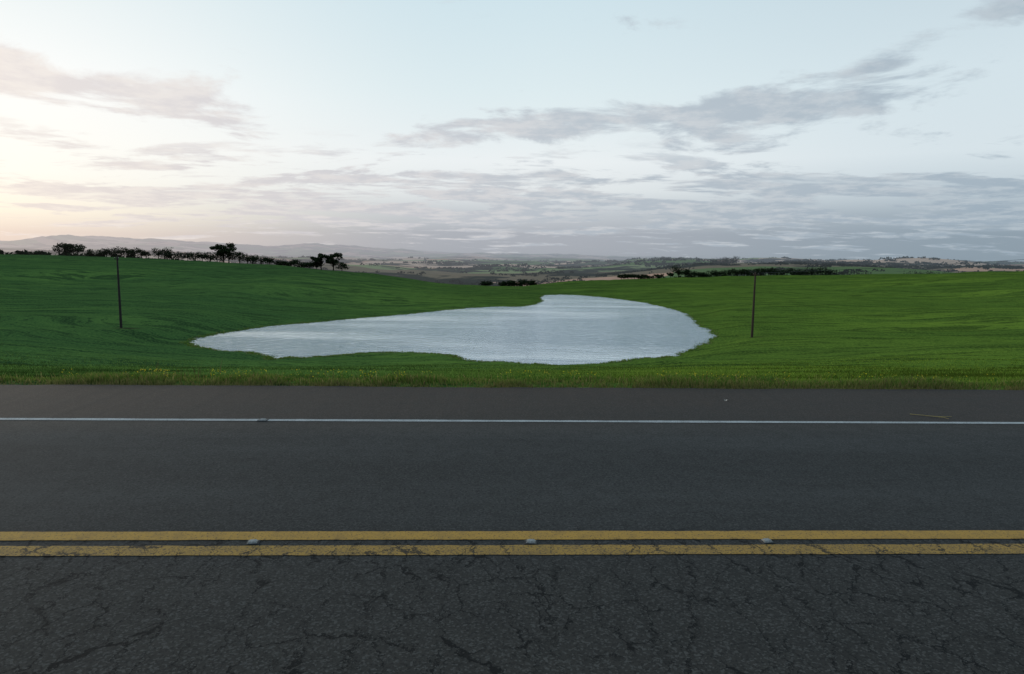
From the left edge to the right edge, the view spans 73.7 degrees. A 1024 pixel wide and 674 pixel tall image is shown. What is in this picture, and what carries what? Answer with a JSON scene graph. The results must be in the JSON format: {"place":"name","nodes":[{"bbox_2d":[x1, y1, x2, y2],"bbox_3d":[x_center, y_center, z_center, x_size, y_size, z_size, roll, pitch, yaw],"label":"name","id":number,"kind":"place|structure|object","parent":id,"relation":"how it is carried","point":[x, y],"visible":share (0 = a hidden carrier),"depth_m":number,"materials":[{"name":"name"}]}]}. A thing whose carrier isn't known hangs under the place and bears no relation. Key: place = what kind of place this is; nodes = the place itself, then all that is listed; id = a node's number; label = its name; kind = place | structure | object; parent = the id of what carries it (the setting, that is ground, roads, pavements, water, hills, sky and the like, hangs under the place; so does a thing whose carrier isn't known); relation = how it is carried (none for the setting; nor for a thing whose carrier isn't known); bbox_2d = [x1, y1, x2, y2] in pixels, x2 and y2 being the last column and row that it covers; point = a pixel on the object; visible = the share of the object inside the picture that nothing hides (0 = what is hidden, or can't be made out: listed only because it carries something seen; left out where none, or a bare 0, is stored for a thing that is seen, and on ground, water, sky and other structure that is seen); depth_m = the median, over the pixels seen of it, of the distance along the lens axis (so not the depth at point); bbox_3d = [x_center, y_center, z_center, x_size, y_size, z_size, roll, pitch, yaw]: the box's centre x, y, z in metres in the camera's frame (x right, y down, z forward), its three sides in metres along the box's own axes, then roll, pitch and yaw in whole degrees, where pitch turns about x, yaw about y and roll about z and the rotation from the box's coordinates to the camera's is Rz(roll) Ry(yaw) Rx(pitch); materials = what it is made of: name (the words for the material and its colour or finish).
{"place":"outdoors","nodes":[
{"label":"outdoors","id":0,"kind":"place"},
{"bbox_2d":[191,294,715,364],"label":"pond water","id":1,"kind":"structure","parent":0,"point":[560,329],"depth_m":101.66,"materials":[{"name":"grey liquid"}]},
{"bbox_2d":[0,385,1023,673],"bbox_3d":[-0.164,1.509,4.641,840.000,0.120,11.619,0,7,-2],"label":"road","id":2,"kind":"structure","parent":0,"point":[904,465],"depth_m":5.12,"materials":[{"name":"grey asphalt"}]},
{"bbox_2d":[245,539,260,544],"bbox_3d":[-1.787,1.411,4.707,0.090,0.018,0.077,0,7,-8],"label":"road reflector stud","id":3,"kind":"object","parent":2,"relation":"on","point":[253,542],"visible":1,"depth_m":4.69,"materials":[{"name":"white plastic"}]},
{"bbox_2d":[256,418,268,421],"bbox_3d":[-2.962,0.983,8.112,0.124,0.018,0.106,0,7,-2],"label":"road reflector stud","id":4,"kind":"object","parent":2,"relation":"on","point":[262,420],"visible":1,"depth_m":8.08,"materials":[{"name":"white plastic"}]},
{"bbox_2d":[0,544,1023,555],"bbox_3d":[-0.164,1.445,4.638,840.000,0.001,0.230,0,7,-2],"label":"road centre line","id":5,"kind":"object","parent":2,"relation":"on","point":[161,550],"visible":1,"depth_m":4.64,"materials":[{"name":"yellow paint"}]},
{"bbox_2d":[0,530,1023,539],"bbox_3d":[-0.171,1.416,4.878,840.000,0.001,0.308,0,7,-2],"label":"road centre line","id":6,"kind":"object","parent":2,"relation":"on","point":[535,535],"visible":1,"depth_m":4.88,"materials":[{"name":"yellow paint"}]},
{"bbox_2d":[0,418,1023,423],"bbox_3d":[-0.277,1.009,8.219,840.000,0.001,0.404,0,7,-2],"label":"road edge line","id":7,"kind":"object","parent":2,"relation":"on","point":[506,420],"visible":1,"depth_m":8.22,"materials":[{"name":"white paint"}]},
{"bbox_2d":[524,539,537,544],"bbox_3d":[0.133,1.427,4.767,0.090,0.018,0.077,1,7,4],"label":"road reflector stud","id":8,"kind":"object","parent":2,"relation":"on","point":[530,542],"visible":1,"depth_m":4.75,"materials":[{"name":"white plastic"}]},
{"bbox_2d":[759,538,775,543],"bbox_3d":[1.803,1.440,4.826,0.090,0.018,0.077,-1,7,-10],"label":"road reflector stud","id":9,"kind":"object","parent":2,"relation":"on","point":[766,541],"visible":1,"depth_m":4.81,"materials":[{"name":"white plastic"}]},
{"bbox_2d":[911,414,951,418],"bbox_3d":[5.355,1.010,8.688,0.485,0.018,0.158,2,7,13],"label":"dry twig","id":10,"kind":"object","parent":2,"relation":"on","point":[934,416],"visible":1,"depth_m":8.70,"materials":[{"name":"wood"}]},
{"bbox_2d":[0,235,1023,389],"bbox_3d":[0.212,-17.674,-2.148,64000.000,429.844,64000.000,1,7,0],"label":"grass field","id":11,"kind":"structure","parent":0,"point":[63,305],"depth_m":148.79,"materials":[{"name":"green plant"}]},
{"bbox_2d":[51,242,86,255],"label":"tree","id":12,"kind":"object","parent":11,"relation":"on","point":[66,248],"visible":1,"depth_m":305.26,"materials":[{"name":"green plant"}]},
{"bbox_2d":[114,257,122,327],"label":"utility pole","id":13,"kind":"object","parent":11,"relation":"on","point":[119,301],"visible":0.93,"depth_m":90.96,"materials":[{"name":"brown wood"}]},
{"bbox_2d":[85,246,348,269],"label":"tree row","id":14,"kind":"object","parent":11,"relation":"on","point":[177,255],"visible":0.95,"depth_m":297.70,"materials":[{"name":"green plant"}]},
{"bbox_2d":[209,242,236,262],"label":"tree","id":15,"kind":"object","parent":11,"relation":"on","point":[222,251],"visible":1,"depth_m":292.86,"materials":[{"name":"green plant"}]},
{"bbox_2d":[310,253,342,270],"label":"tree","id":16,"kind":"object","parent":11,"relation":"on","point":[331,260],"visible":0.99,"depth_m":265.31,"materials":[{"name":"green plant"}]},
{"bbox_2d":[478,279,537,285],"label":"bush clump","id":17,"kind":"object","parent":11,"relation":"on","point":[522,282],"visible":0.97,"depth_m":254.88,"materials":[{"name":"green plant"}]},
{"bbox_2d":[0,359,1023,389],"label":"verge grass","id":18,"kind":"structure","parent":11,"relation":"on","point":[653,381],"depth_m":10.70,"materials":[{"name":"green plant"}]},
{"bbox_2d":[57,369,1000,385],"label":"yellow wildflowers","id":19,"kind":"object","parent":11,"relation":"on","point":[571,377],"visible":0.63,"depth_m":11.10,"materials":[{"name":"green plant"}]},
{"bbox_2d":[617,265,837,278],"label":"tree row","id":20,"kind":"object","parent":11,"relation":"on","point":[686,272],"visible":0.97,"depth_m":302.07,"materials":[{"name":"green plant"}]},
{"bbox_2d":[751,272,758,336],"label":"utility pole","id":21,"kind":"object","parent":11,"relation":"on","point":[752,323],"visible":0.94,"depth_m":91.02,"materials":[{"name":"brown wood"}]},
{"bbox_2d":[708,256,1023,274],"bbox_3d":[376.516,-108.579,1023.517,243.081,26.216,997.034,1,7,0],"label":"tree row","id":22,"kind":"object","parent":11,"relation":"on","point":[728,261],"visible":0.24,"depth_m":1466.40,"materials":[{"name":"green plant"}]},
{"bbox_2d":[0,249,1023,285],"bbox_3d":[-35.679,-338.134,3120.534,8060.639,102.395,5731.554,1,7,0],"label":"distant bushland","id":23,"kind":"structure","parent":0,"point":[866,263],"depth_m":1675.36,"materials":[{"name":"green plant"}]},
{"bbox_2d":[0,0,1023,261],"label":"sky","id":24,"kind":"structure","parent":0,"point":[799,129],"materials":[{"name":"white"}]}
]}

